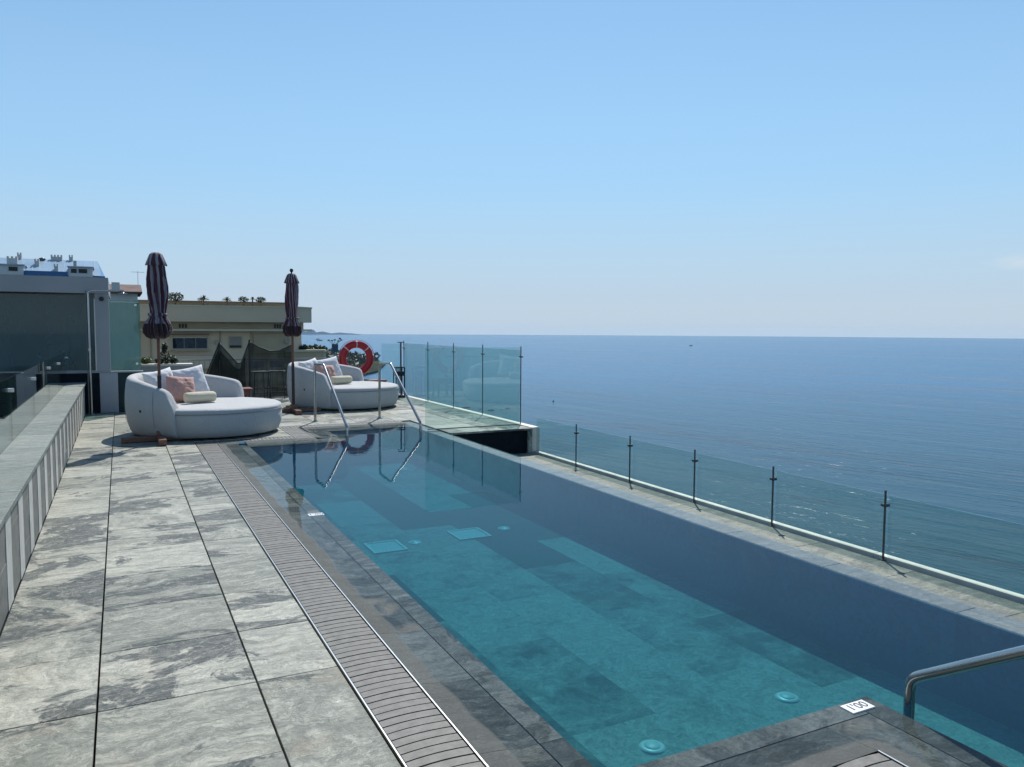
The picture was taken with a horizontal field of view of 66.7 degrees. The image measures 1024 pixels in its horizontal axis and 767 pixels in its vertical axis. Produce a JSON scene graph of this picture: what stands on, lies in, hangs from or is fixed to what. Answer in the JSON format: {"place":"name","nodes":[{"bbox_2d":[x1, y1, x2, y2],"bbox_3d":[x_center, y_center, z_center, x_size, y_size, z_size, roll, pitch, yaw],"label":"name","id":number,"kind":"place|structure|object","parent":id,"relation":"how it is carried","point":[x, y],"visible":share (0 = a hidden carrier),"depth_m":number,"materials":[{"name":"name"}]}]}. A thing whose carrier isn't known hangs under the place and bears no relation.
{"place":"outdoors","nodes":[
{"label":"outdoors","id":0,"kind":"place"},
{"bbox_2d":[0,252,104,370],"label":"blue roofed building","id":1,"kind":"structure","parent":0,"point":[18,264],"depth_m":47.92,"materials":[{"name":"metal"}]},
{"bbox_2d":[109,282,141,370],"bbox_3d":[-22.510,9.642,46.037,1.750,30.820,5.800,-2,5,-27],"label":"white house","id":2,"kind":"structure","parent":0,"point":[124,332],"depth_m":42.88,"materials":[{"name":"glass"}]},
{"bbox_2d":[138,300,326,373],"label":"apartment building","id":3,"kind":"structure","parent":0,"point":[200,330],"depth_m":56.11,"materials":[{"name":"beige paint"}]},
{"bbox_2d":[168,292,183,304],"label":"roof shrub","id":4,"kind":"object","parent":3,"relation":"on","point":[179,295],"visible":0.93,"depth_m":55.95,"materials":[{"name":"green plant"}]},
{"bbox_2d":[171,337,207,349],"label":"window","id":5,"kind":"structure","parent":3,"relation":"in","point":[177,343],"depth_m":55.40,"materials":[{"name":"blue glass"}]},
{"bbox_2d":[197,295,207,304],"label":"potted palm","id":6,"kind":"object","parent":3,"relation":"on","point":[202,299],"visible":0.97,"depth_m":56.77,"materials":[{"name":"green plant"}]},
{"bbox_2d":[222,297,231,304],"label":"potted palm","id":7,"kind":"object","parent":3,"relation":"on","point":[227,299],"visible":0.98,"depth_m":57.57,"materials":[{"name":"green plant"}]},
{"bbox_2d":[229,337,241,347],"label":"window","id":8,"kind":"structure","parent":3,"relation":"in","point":[237,342],"depth_m":56.83,"materials":[{"name":"grey glass"}]},
{"bbox_2d":[238,296,248,305],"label":"roof shrub","id":9,"kind":"object","parent":3,"relation":"on","point":[241,298],"visible":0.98,"depth_m":57.99,"materials":[{"name":"green plant"}]},
{"bbox_2d":[255,297,265,305],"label":"roof shrub","id":10,"kind":"object","parent":3,"relation":"on","point":[260,300],"visible":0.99,"depth_m":58.65,"materials":[{"name":"green plant"}]},
{"bbox_2d":[299,343,327,349],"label":"shrub","id":11,"kind":"object","parent":3,"relation":"on","point":[314,346],"visible":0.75,"depth_m":60.13,"materials":[{"name":"green plant"}]},
{"bbox_2d":[0,415,526,766],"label":"terrace base","id":12,"kind":"object","parent":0,"point":[511,442],"visible":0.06,"depth_m":12.19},
{"bbox_2d":[67,370,142,414],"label":"screen wall","id":13,"kind":"structure","parent":12,"relation":"on","point":[108,389],"depth_m":14.41,"materials":[{"name":"grey paint"}]},
{"bbox_2d":[194,420,488,766],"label":"drain grate","id":14,"kind":"object","parent":12,"relation":"on","point":[413,724],"visible":0.95,"depth_m":3.96,"materials":[{"name":"plastic"}]},
{"bbox_2d":[403,394,539,453],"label":"terrace kerb","id":15,"kind":"structure","parent":12,"relation":"on","point":[535,437],"depth_m":13.28,"materials":[{"name":"white stone"}]},
{"bbox_2d":[397,342,402,366],"bbox_3d":[-2.785,-0.340,18.212,0.540,1.268,0.040,-2,5,-27],"label":"glass windscreen","id":16,"kind":"object","parent":15,"relation":"on","point":[400,353],"visible":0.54,"depth_m":18.26,"materials":[{"name":"glass"}]},
{"bbox_2d":[403,341,522,423],"bbox_3d":[-1.196,-0.168,15.614,0.060,1.288,6.034,-2,5,-27],"label":"glass windscreen","id":17,"kind":"object","parent":15,"relation":"on","point":[482,353],"visible":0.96,"depth_m":14.33,"materials":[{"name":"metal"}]},
{"bbox_2d":[450,428,531,452],"bbox_3d":[-0.313,0.935,12.215,1.408,0.401,0.045,-2,5,-27],"label":"terrace nosing","id":18,"kind":"object","parent":12,"relation":"attached to","point":[529,440],"visible":1,"depth_m":12.37,"materials":[{"name":"stone"}]},
{"bbox_2d":[405,421,1023,732],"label":"pool weir","id":19,"kind":"object","parent":12,"relation":"attached to","point":[899,629],"visible":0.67,"depth_m":5.67,"materials":[{"name":"tile"}]},
{"bbox_2d":[510,453,1023,622],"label":"ledge","id":20,"kind":"object","parent":12,"relation":"on","point":[1009,609],"visible":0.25,"depth_m":7.13,"materials":[{"name":"stone"}]},
{"bbox_2d":[534,451,1023,604],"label":"ledge kerb","id":21,"kind":"structure","parent":12,"relation":"on","point":[969,583],"depth_m":7.39,"materials":[{"name":"white stone"}]},
{"bbox_2d":[539,418,889,560],"bbox_3d":[2.688,1.151,7.872,0.068,0.614,10.315,-2,5,-27],"label":"glass balustrade","id":22,"kind":"object","parent":21,"relation":"on","point":[773,478],"visible":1,"depth_m":7.93,"materials":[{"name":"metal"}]},
{"bbox_2d":[838,750,907,766],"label":"drain grate","id":23,"kind":"object","parent":12,"relation":"on","point":[880,759],"visible":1,"depth_m":2.88,"materials":[{"name":"stone"}]},
{"bbox_2d":[0,397,528,766],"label":"deck paving","id":24,"kind":"structure","parent":0,"point":[214,652],"depth_m":4.05,"materials":[{"name":"stone"}]},
{"bbox_2d":[0,382,85,630],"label":"parapet wall","id":25,"kind":"structure","parent":24,"relation":"on","point":[34,455],"depth_m":5.97,"materials":[{"name":"stone"}]},
{"bbox_2d":[0,351,67,453],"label":"glass balustrade","id":26,"kind":"object","parent":25,"relation":"on","point":[27,396],"visible":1,"depth_m":7.92,"materials":[{"name":"glass"}]},
{"bbox_2d":[85,289,126,414],"bbox_3d":[-7.380,-0.578,14.191,0.695,2.270,0.155,-2,5,-27],"label":"outdoor shower","id":27,"kind":"object","parent":24,"relation":"on","point":[88,344],"visible":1,"depth_m":14.05,"materials":[{"name":"metal"}]},
{"bbox_2d":[121,252,199,445],"bbox_3d":[-4.911,-0.501,10.798,0.820,2.620,0.792,2,4,19],"label":"closed parasol","id":28,"kind":"object","parent":24,"relation":"on","point":[157,325],"visible":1,"depth_m":10.67,"materials":[{"name":"fabric"}]},
{"bbox_2d":[140,363,192,371],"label":"planter wall","id":29,"kind":"structure","parent":24,"relation":"on","point":[150,367],"depth_m":16.21,"materials":[{"name":"concrete"}]},
{"bbox_2d":[139,357,153,363],"bbox_3d":[-7.622,-0.466,16.210,0.291,0.181,0.180,-2,5,-27],"label":"shrub","id":30,"kind":"object","parent":29,"relation":"on","point":[147,360],"visible":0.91,"depth_m":16.18,"materials":[{"name":"green plant"}]},
{"bbox_2d":[154,342,178,363],"bbox_3d":[-7.289,-0.643,16.385,0.485,0.491,0.280,-2,5,-27],"label":"shrub","id":31,"kind":"object","parent":29,"relation":"on","point":[172,360],"visible":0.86,"depth_m":16.35,"materials":[{"name":"green plant"}]},
{"bbox_2d":[124,372,281,437],"bbox_3d":[-4.672,0.289,11.860,2.228,0.895,2.201,-2,5,-27],"label":"round daybed","id":32,"kind":"object","parent":24,"relation":"on","point":[231,410],"visible":0.8,"depth_m":10.99,"materials":[{"name":"fabric"}]},
{"bbox_2d":[142,367,172,389],"bbox_3d":[-5.309,0.024,11.780,0.215,0.480,0.500,-17,4,30],"label":"cushion","id":33,"kind":"object","parent":32,"relation":"on","point":[150,378],"visible":0.35,"depth_m":11.67,"materials":[{"name":"white fabric"}]},
{"bbox_2d":[165,375,194,401],"bbox_3d":[-4.987,0.090,11.723,0.217,0.430,0.440,-27,-20,37],"label":"cushion","id":34,"kind":"object","parent":32,"relation":"on","point":[178,388],"visible":0.75,"depth_m":11.62,"materials":[{"name":"pink fabric"}]},
{"bbox_2d":[172,364,209,391],"bbox_3d":[-5.014,-0.014,12.127,0.520,0.500,0.217,-17,-3,-44],"label":"cushion","id":35,"kind":"object","parent":32,"relation":"on","point":[200,381],"visible":0.48,"depth_m":12.12,"materials":[{"name":"white fabric"}]},
{"bbox_2d":[183,391,216,402],"bbox_3d":[-4.657,0.203,11.606,0.172,0.165,0.470,4,6,43],"label":"bolster","id":36,"kind":"object","parent":32,"relation":"on","point":[199,397],"visible":1,"depth_m":11.54,"materials":[{"name":"beige fabric"}]},
{"bbox_2d":[151,358,338,373],"bbox_3d":[-5.972,-0.162,17.460,4.200,0.790,0.030,-2,5,-27],"label":"metal railing","id":37,"kind":"object","parent":24,"relation":"on","point":[193,360],"visible":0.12,"depth_m":17.05,"materials":[{"name":"grey metal"}]},
{"bbox_2d":[243,387,252,396],"bbox_3d":[-5.225,0.300,14.952,0.420,0.429,0.420,-2,5,-27],"label":"side table","id":38,"kind":"object","parent":24,"relation":"on","point":[247,391],"visible":0.25,"depth_m":14.84,"materials":[{"name":"brown wood"}]},
{"bbox_2d":[206,340,291,398],"bbox_3d":[-5.729,-0.282,16.765,1.997,1.329,0.281,-2,5,-27],"label":"netting screen","id":39,"kind":"object","parent":24,"relation":"on","point":[261,372],"visible":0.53,"depth_m":16.85,"materials":[{"name":"black fabric"}]},
{"bbox_2d":[282,268,320,414],"bbox_3d":[-4.110,-0.800,14.558,0.792,2.692,0.820,2,4,17],"label":"closed parasol","id":40,"kind":"object","parent":24,"relation":"on","point":[291,328],"visible":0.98,"depth_m":14.45,"materials":[{"name":"fabric"}]},
{"bbox_2d":[312,363,348,471],"bbox_3d":[-2.895,0.543,12.418,0.100,1.711,1.982,-2,5,-29],"label":"pool handrail","id":41,"kind":"object","parent":24,"relation":"on","point":[337,402],"visible":0.97,"depth_m":12.17,"materials":[{"name":"metal"}]},
{"bbox_2d":[287,361,398,409],"bbox_3d":[-3.438,0.013,15.829,2.228,0.895,2.201,-2,5,-27],"label":"round daybed","id":42,"kind":"object","parent":24,"relation":"on","point":[358,392],"visible":0.77,"depth_m":14.93,"materials":[{"name":"fabric"}]},
{"bbox_2d":[298,358,317,369],"bbox_3d":[-4.074,-0.252,15.748,0.214,0.480,0.500,-17,4,30],"label":"cushion","id":43,"kind":"object","parent":42,"relation":"on","point":[308,364],"visible":0.32,"depth_m":15.65,"materials":[{"name":"white fabric"}]},
{"bbox_2d":[316,365,335,376],"bbox_3d":[-3.755,-0.185,15.693,0.216,0.430,0.440,-27,-20,37],"label":"cushion","id":44,"kind":"object","parent":42,"relation":"on","point":[330,370],"visible":0.38,"depth_m":15.64,"materials":[{"name":"pink fabric"}]},
{"bbox_2d":[317,356,342,375],"bbox_3d":[-3.779,-0.290,16.095,0.520,0.500,0.213,-17,-3,-44],"label":"cushion","id":45,"kind":"object","parent":42,"relation":"on","point":[333,361],"visible":0.42,"depth_m":16.09,"materials":[{"name":"white fabric"}]},
{"bbox_2d":[330,376,352,383],"bbox_3d":[-3.423,-0.072,15.575,0.172,0.165,0.470,4,6,43],"label":"bolster","id":46,"kind":"object","parent":42,"relation":"on","point":[341,379],"visible":0.88,"depth_m":15.50,"materials":[{"name":"beige fabric"}]},
{"bbox_2d":[364,379,386,381],"bbox_3d":[-3.094,0.124,17.585,0.420,0.429,0.420,-2,5,-27],"label":"side table","id":47,"kind":"object","parent":24,"relation":"on","point":[383,380],"visible":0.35,"depth_m":17.48,"materials":[{"name":"brown wood"}]},
{"bbox_2d":[393,367,404,397],"bbox_3d":[-2.598,-0.030,17.881,0.224,0.702,0.224,-2,5,-27],"label":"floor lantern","id":48,"kind":"object","parent":24,"relation":"on","point":[400,372],"visible":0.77,"depth_m":17.81,"materials":[{"name":"black metal"}]},
{"bbox_2d":[378,362,422,465],"bbox_3d":[-1.873,0.511,12.932,0.100,1.711,1.983,-2,5,-30],"label":"pool handrail","id":49,"kind":"object","parent":24,"relation":"on","point":[405,393],"visible":0.96,"depth_m":12.81,"materials":[{"name":"metal"}]},
{"bbox_2d":[427,347,518,429],"bbox_3d":[-0.619,0.063,12.540,1.660,1.288,0.028,-2,5,-27],"label":"glass windscreen","id":50,"kind":"object","parent":24,"relation":"on","point":[472,426],"visible":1,"depth_m":12.57,"materials":[{"name":"glass"}]},
{"bbox_3d":[-3.602,0.010,17.899,0.400,0.609,0.210,-2,5,-27],"label":"lifebuoy stand","id":51,"kind":"object","parent":24,"relation":"on","visible":0},
{"bbox_2d":[339,340,373,374],"bbox_3d":[-3.556,-0.583,17.772,0.825,0.825,0.132,-2,5,-27],"label":"lifebuoy","id":52,"kind":"object","parent":51,"relation":"hanging from","point":[363,346],"visible":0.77,"depth_m":17.75,"materials":[{"name":"plastic"}]},
{"bbox_2d":[301,330,361,334],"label":"headland","id":53,"kind":"structure","parent":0,"point":[312,332],"depth_m":3209.94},
{"bbox_2d":[326,350,385,375],"bbox_3d":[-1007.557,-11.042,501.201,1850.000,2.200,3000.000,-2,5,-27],"label":"coast ground","id":54,"kind":"structure","parent":0,"point":[374,369],"depth_m":555.15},
{"bbox_2d":[327,338,341,355],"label":"floodlight mast","id":55,"kind":"object","parent":54,"relation":"on","point":[334,348],"visible":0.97,"depth_m":45.09,"materials":[{"name":"grey metal"}]},
{"bbox_2d":[326,348,380,367],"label":"coastal scrub","id":56,"kind":"object","parent":54,"relation":"on","point":[356,359],"visible":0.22,"depth_m":611.17,"materials":[{"name":"green plant"}]},
{"bbox_2d":[0,0,1023,338],"label":"sky","id":57,"kind":"structure","parent":0,"point":[782,168],"materials":[{"name":"blue"}]},
{"bbox_2d":[222,426,971,766],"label":"pool walls","id":58,"kind":"structure","parent":0,"point":[304,462],"depth_m":10.97,"materials":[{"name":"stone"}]},
{"bbox_2d":[218,423,1007,766],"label":"pool shelf","id":59,"kind":"object","parent":58,"relation":"on","point":[482,721],"visible":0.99,"depth_m":3.30,"materials":[{"name":"stone"}]},
{"bbox_2d":[307,512,324,516],"bbox_3d":[-1.701,1.140,6.746,0.130,0.014,0.085,-2,5,-27],"label":"depth marker","id":60,"kind":"object","parent":59,"relation":"on","point":[315,514],"visible":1,"depth_m":6.73,"materials":[{"name":"white ceramic"}]},
{"bbox_2d":[840,700,874,714],"bbox_3d":[1.489,1.397,3.351,0.135,0.014,0.070,-2,5,-27],"label":"depth marker","id":61,"kind":"object","parent":59,"relation":"on","point":[856,707],"visible":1,"depth_m":3.34,"materials":[{"name":"white ceramic"}]},
{"bbox_2d":[903,645,1023,719],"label":"pool handrail","id":62,"kind":"object","parent":59,"relation":"on","point":[913,679],"visible":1,"depth_m":3.16,"materials":[{"name":"metal"}]},
{"bbox_2d":[288,461,1023,766],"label":"pool floor","id":63,"kind":"structure","parent":0,"point":[594,653],"depth_m":5.49,"materials":[{"name":"teal tile"}]},
{"bbox_2d":[349,446,417,465],"bbox_3d":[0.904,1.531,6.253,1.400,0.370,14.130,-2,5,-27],"label":"pool steps","id":64,"kind":"structure","parent":63,"relation":"on","point":[381,455],"depth_m":12.38,"materials":[{"name":"stone"}]},
{"bbox_2d":[363,539,408,554],"bbox_3d":[-1.240,1.607,7.630,0.340,0.022,0.380,-2,5,-27],"label":"floor drain","id":65,"kind":"object","parent":63,"relation":"on","point":[381,547],"visible":1,"depth_m":7.62,"materials":[{"name":"white plastic"}]},
{"bbox_2d":[408,540,420,544],"bbox_3d":[-0.977,1.590,7.795,0.140,0.019,0.140,-2,5,-27],"label":"pool inlet","id":66,"kind":"object","parent":63,"relation":"on","point":[413,542],"visible":1,"depth_m":7.76,"materials":[{"name":"white plastic"}]},
{"bbox_2d":[446,527,491,540],"bbox_3d":[-0.450,1.575,8.127,0.360,0.022,0.380,-2,5,-27],"label":"floor drain","id":67,"kind":"object","parent":63,"relation":"on","point":[468,533],"visible":1,"depth_m":8.12,"materials":[{"name":"white plastic"}]},
{"bbox_2d":[497,526,509,529],"bbox_3d":[-0.088,1.554,8.364,0.140,0.019,0.140,-2,5,-27],"label":"pool inlet","id":68,"kind":"object","parent":63,"relation":"on","point":[503,528],"visible":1,"depth_m":8.33,"materials":[{"name":"white plastic"}]},
{"bbox_2d":[639,740,665,754],"bbox_3d":[0.723,1.867,4.003,0.140,0.019,0.140,-2,5,-27],"label":"pool inlet","id":69,"kind":"object","parent":63,"relation":"on","point":[653,747],"visible":1,"depth_m":3.98,"materials":[{"name":"white plastic"}]},
{"bbox_2d":[775,692,799,703],"bbox_3d":[1.611,1.833,4.550,0.140,0.019,0.140,-2,5,-27],"label":"pool inlet","id":70,"kind":"object","parent":63,"relation":"on","point":[788,697],"visible":1,"depth_m":4.53,"materials":[{"name":"white plastic"}]},
{"bbox_2d":[301,334,1023,594],"bbox_3d":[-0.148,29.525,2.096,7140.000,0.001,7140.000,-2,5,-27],"label":"sea","id":71,"kind":"structure","parent":0,"point":[841,435],"depth_m":262.27,"materials":[{"name":"liquid"}]},
{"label":"side terrace","id":72,"kind":"structure","parent":0,"visible":0},
{"bbox_2d":[0,275,110,380],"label":"glazed pavilion","id":73,"kind":"structure","parent":72,"relation":"on","point":[42,318],"depth_m":14.01,"materials":[{"name":"grey glass"}]}
]}

